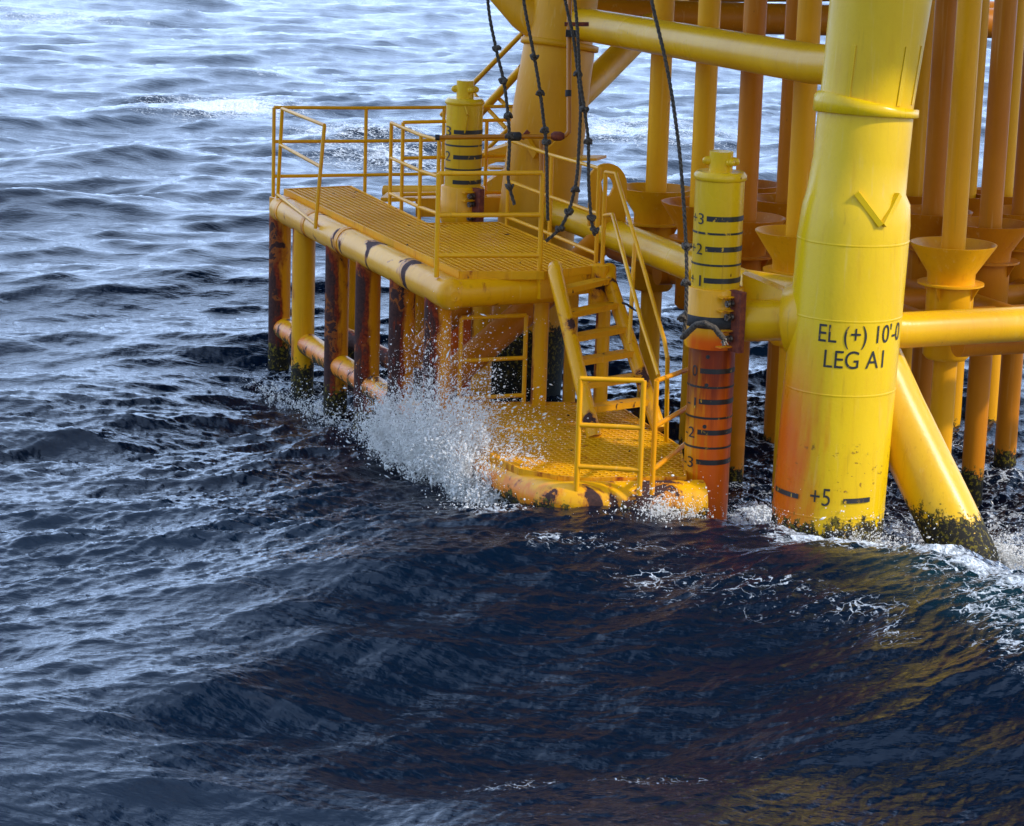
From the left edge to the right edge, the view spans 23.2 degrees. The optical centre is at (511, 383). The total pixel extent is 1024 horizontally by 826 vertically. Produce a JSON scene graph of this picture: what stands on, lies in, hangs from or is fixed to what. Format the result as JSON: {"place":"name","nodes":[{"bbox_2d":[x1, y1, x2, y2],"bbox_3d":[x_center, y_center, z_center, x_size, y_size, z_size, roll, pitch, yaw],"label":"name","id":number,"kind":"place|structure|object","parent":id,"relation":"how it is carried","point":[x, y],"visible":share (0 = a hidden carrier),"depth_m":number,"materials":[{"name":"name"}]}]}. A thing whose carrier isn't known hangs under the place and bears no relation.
{"place":"outdoors","nodes":[
{"label":"outdoors","id":0,"kind":"place"},
{"bbox_2d":[0,0,1023,825],"bbox_3d":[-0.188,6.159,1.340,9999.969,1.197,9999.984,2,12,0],"label":"sea","id":1,"kind":"structure","parent":0,"point":[226,598],"depth_m":21.30,"materials":[{"name":"liquid"}]},
{"bbox_2d":[307,283,598,507],"bbox_3d":[-0.816,0.087,25.108,2.538,2.433,4.453,-8,16,-38],"label":"sea spray","id":2,"kind":"object","parent":1,"relation":"on","point":[422,448],"visible":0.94,"depth_m":24.71,"materials":[{"name":"white liquid"}]},
{"bbox_2d":[380,457,734,536],"bbox_3d":[0.416,1.237,22.816,3.181,1.276,1.516,4,12,9],"label":"sea spray","id":3,"kind":"object","parent":1,"relation":"on","point":[666,510],"visible":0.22,"depth_m":22.72,"materials":[{"name":"white liquid"}]},
{"bbox_2d":[240,359,1023,570],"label":"sea spray","id":4,"kind":"object","parent":1,"relation":"on","point":[1009,558],"visible":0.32,"depth_m":23.00,"materials":[{"name":"white liquid"}]},
{"bbox_2d":[683,150,746,519],"bbox_3d":[1.845,0.368,23.390,0.580,5.106,0.647,2,12,0],"label":"gauge post","id":5,"kind":"object","parent":1,"relation":"in","point":[717,294],"visible":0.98,"depth_m":22.98,"materials":[{"name":"metal"}]},
{"bbox_2d":[414,0,1023,563],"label":"platform jacket","id":6,"kind":"object","parent":1,"relation":"in","point":[842,316],"visible":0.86,"depth_m":22.70,"materials":[{"name":"paint"}]},
{"bbox_2d":[381,32,523,216],"bbox_3d":[-0.637,-3.370,31.375,1.974,2.214,4.308,2,12,0],"label":"access stair","id":7,"kind":"object","parent":6,"relation":"attached to","point":[492,201],"visible":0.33,"depth_m":31.57,"materials":[{"name":"metal"}]},
{"bbox_2d":[440,79,484,390],"bbox_3d":[-0.609,-0.956,29.080,0.511,5.140,0.598,2,12,0],"label":"gauge post","id":8,"kind":"object","parent":6,"relation":"attached to","point":[464,116],"visible":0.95,"depth_m":28.59,"materials":[{"name":"metal"}]},
{"bbox_2d":[268,105,707,518],"bbox_3d":[-0.531,-0.192,26.980,3.228,4.741,9.382,-1,12,-12],"label":"landing platform","id":9,"kind":"object","parent":6,"relation":"attached to","point":[365,239],"visible":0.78,"depth_m":25.89,"materials":[{"name":"paint"}]},
{"bbox_2d":[622,301,636,311],"bbox_3d":[1.170,-0.767,24.803,0.163,0.099,0.032,3,12,6],"label":"cable end","id":10,"kind":"object","parent":9,"relation":"attached to","point":[628,305],"visible":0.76,"depth_m":24.79,"materials":[{"name":"black rubber"}]},
{"bbox_2d":[486,0,515,204],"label":"knotted rope","id":11,"kind":"object","parent":6,"relation":"hanging from","point":[508,115],"visible":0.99,"depth_m":25.59,"materials":[{"name":"black fabric"}]},
{"bbox_2d":[435,0,588,140],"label":"service pipe","id":12,"kind":"object","parent":6,"relation":"attached to","point":[554,136],"visible":0.86,"depth_m":27.58,"materials":[{"name":"yellow metal"}]},
{"bbox_2d":[522,0,551,220],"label":"knotted rope","id":13,"kind":"object","parent":6,"relation":"hanging from","point":[540,92],"visible":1,"depth_m":25.39,"materials":[{"name":"black fabric"}]},
{"bbox_2d":[539,140,543,261],"bbox_3d":[0.334,-2.035,28.300,0.051,1.436,0.362,0,12,-8],"label":"railing post","id":14,"kind":"object","parent":6,"relation":"attached to","point":[541,160],"visible":0.24,"depth_m":28.28,"materials":[{"name":"yellow metal"}]},
{"bbox_2d":[545,0,582,241],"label":"knotted rope","id":15,"kind":"object","parent":6,"relation":"hanging from","point":[568,211],"visible":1,"depth_m":25.19,"materials":[{"name":"black fabric"}]},
{"bbox_2d":[573,0,599,235],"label":"knotted rope","id":16,"kind":"object","parent":6,"relation":"hanging from","point":[587,141],"visible":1,"depth_m":25.09,"materials":[{"name":"black fabric"}]},
{"bbox_2d":[637,0,674,396],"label":"conductor pipe","id":17,"kind":"object","parent":6,"relation":"attached to","point":[658,137],"visible":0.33,"depth_m":27.95,"materials":[{"name":"metal"}]},
{"bbox_2d":[626,182,689,291],"bbox_3d":[1.607,-1.646,28.265,0.860,1.165,0.860,2,12,0],"label":"pipe guide","id":18,"kind":"object","parent":6,"relation":"attached to","point":[651,214],"visible":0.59,"depth_m":28.01,"materials":[{"name":"paint"}]},
{"bbox_2d":[661,197,693,309],"bbox_3d":[2.028,-1.401,27.194,0.860,1.165,0.860,2,12,0],"label":"pipe guide","id":19,"kind":"object","parent":6,"relation":"attached to","point":[672,206],"visible":0.31,"depth_m":27.01,"materials":[{"name":"paint"}]},
{"bbox_2d":[650,0,727,345],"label":"knotted rope","id":20,"kind":"object","parent":6,"relation":"hanging from","point":[686,246],"visible":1,"depth_m":22.89,"materials":[{"name":"black fabric"}]},
{"bbox_2d":[679,0,720,451],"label":"conductor pipe","id":21,"kind":"object","parent":6,"relation":"attached to","point":[705,98],"visible":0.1,"depth_m":26.78,"materials":[{"name":"metal"}]},
{"bbox_2d":[729,0,767,481],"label":"conductor pipe","id":22,"kind":"object","parent":6,"relation":"attached to","point":[750,101],"visible":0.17,"depth_m":25.88,"materials":[{"name":"metal"}]},
{"bbox_2d":[741,212,785,271],"bbox_3d":[2.419,-1.178,26.220,0.860,1.165,0.860,2,12,0],"label":"pipe guide","id":23,"kind":"object","parent":6,"relation":"attached to","point":[755,256],"visible":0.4,"depth_m":25.95,"materials":[{"name":"paint"}]},
{"bbox_2d":[758,179,776,193],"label":"pipe guide","id":24,"kind":"object","parent":6,"relation":"attached to","point":[766,186],"visible":0.06,"depth_m":28.95,"materials":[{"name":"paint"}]},
{"bbox_2d":[757,193,786,264],"bbox_3d":[3.015,-1.478,27.688,0.860,1.165,0.860,2,12,0],"label":"pipe guide","id":25,"kind":"object","parent":6,"relation":"attached to","point":[766,203],"visible":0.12,"depth_m":27.31,"materials":[{"name":"paint"}]},
{"bbox_2d":[755,225,796,346],"bbox_3d":[2.868,-0.975,25.344,0.860,1.165,0.860,2,12,0],"label":"pipe guide","id":26,"kind":"object","parent":6,"relation":"attached to","point":[779,245],"visible":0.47,"depth_m":25.08,"materials":[{"name":"paint"}]},
{"bbox_2d":[763,0,797,443],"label":"conductor pipe","id":27,"kind":"object","parent":6,"relation":"attached to","point":[781,197],"visible":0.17,"depth_m":27.41,"materials":[{"name":"metal"}]},
{"bbox_2d":[771,0,821,503],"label":"conductor pipe","id":28,"kind":"object","parent":6,"relation":"attached to","point":[808,30],"visible":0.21,"depth_m":24.94,"materials":[{"name":"metal"}]},
{"bbox_2d":[907,196,921,260],"bbox_3d":[4.561,-1.623,28.577,0.860,1.165,0.860,2,12,0],"label":"pipe guide","id":29,"kind":"object","parent":6,"relation":"attached to","point":[913,200],"visible":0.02,"depth_m":28.07,"materials":[{"name":"paint"}]},
{"bbox_2d":[901,0,934,368],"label":"conductor pipe","id":30,"kind":"object","parent":6,"relation":"attached to","point":[915,179],"visible":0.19,"depth_m":28.19,"materials":[{"name":"metal"}]},
{"bbox_2d":[911,0,956,409],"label":"conductor pipe","id":31,"kind":"object","parent":6,"relation":"attached to","point":[944,28],"visible":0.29,"depth_m":26.70,"materials":[{"name":"metal"}]},
{"bbox_2d":[907,205,972,278],"bbox_3d":[4.532,-1.307,27.112,0.860,1.165,0.860,2,12,0],"label":"pipe guide","id":32,"kind":"object","parent":6,"relation":"attached to","point":[924,225],"visible":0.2,"depth_m":26.82,"materials":[{"name":"paint"}]},
{"bbox_2d":[921,0,982,543],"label":"conductor pipe","id":33,"kind":"object","parent":6,"relation":"attached to","point":[961,130],"visible":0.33,"depth_m":24.47,"materials":[{"name":"metal"}]},
{"bbox_2d":[910,236,996,361],"bbox_3d":[4.359,-0.826,24.865,0.860,1.165,0.860,2,12,0],"label":"pipe guide","id":34,"kind":"object","parent":6,"relation":"attached to","point":[949,282],"visible":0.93,"depth_m":24.63,"materials":[{"name":"paint"}]},
{"bbox_2d":[953,0,989,427],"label":"conductor pipe","id":35,"kind":"object","parent":6,"relation":"attached to","point":[975,158],"visible":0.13,"depth_m":28.21,"materials":[{"name":"metal"}]},
{"bbox_2d":[968,189,980,216],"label":"pipe guide","id":36,"kind":"object","parent":6,"relation":"attached to","point":[974,205],"visible":0.06,"depth_m":28.13,"materials":[{"name":"paint"}]},
{"bbox_2d":[961,0,1017,507],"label":"conductor pipe","id":37,"kind":"object","parent":6,"relation":"attached to","point":[993,183],"visible":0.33,"depth_m":26.03,"materials":[{"name":"metal"}]},
{"bbox_2d":[976,187,1012,204],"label":"pipe guide","id":38,"kind":"object","parent":6,"relation":"attached to","point":[1008,200],"visible":0.04,"depth_m":28.29,"materials":[{"name":"paint"}]},
{"bbox_2d":[966,217,1023,302],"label":"pipe guide","id":39,"kind":"object","parent":6,"relation":"attached to","point":[995,270],"visible":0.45,"depth_m":26.09,"materials":[{"name":"paint"}]},
{"bbox_2d":[988,0,1023,421],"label":"conductor pipe","id":40,"kind":"object","parent":6,"relation":"attached to","point":[1009,175],"visible":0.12,"depth_m":28.41,"materials":[{"name":"metal"}]},
{"bbox_2d":[994,49,1023,467],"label":"conductor pipe","id":41,"kind":"object","parent":6,"relation":"attached to","point":[1009,394],"visible":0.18,"depth_m":27.51,"materials":[{"name":"metal"}]},
{"bbox_2d":[1002,205,1023,282],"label":"pipe guide","id":42,"kind":"object","parent":6,"relation":"attached to","point":[1017,271],"visible":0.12,"depth_m":27.08,"materials":[{"name":"paint"}]}
]}

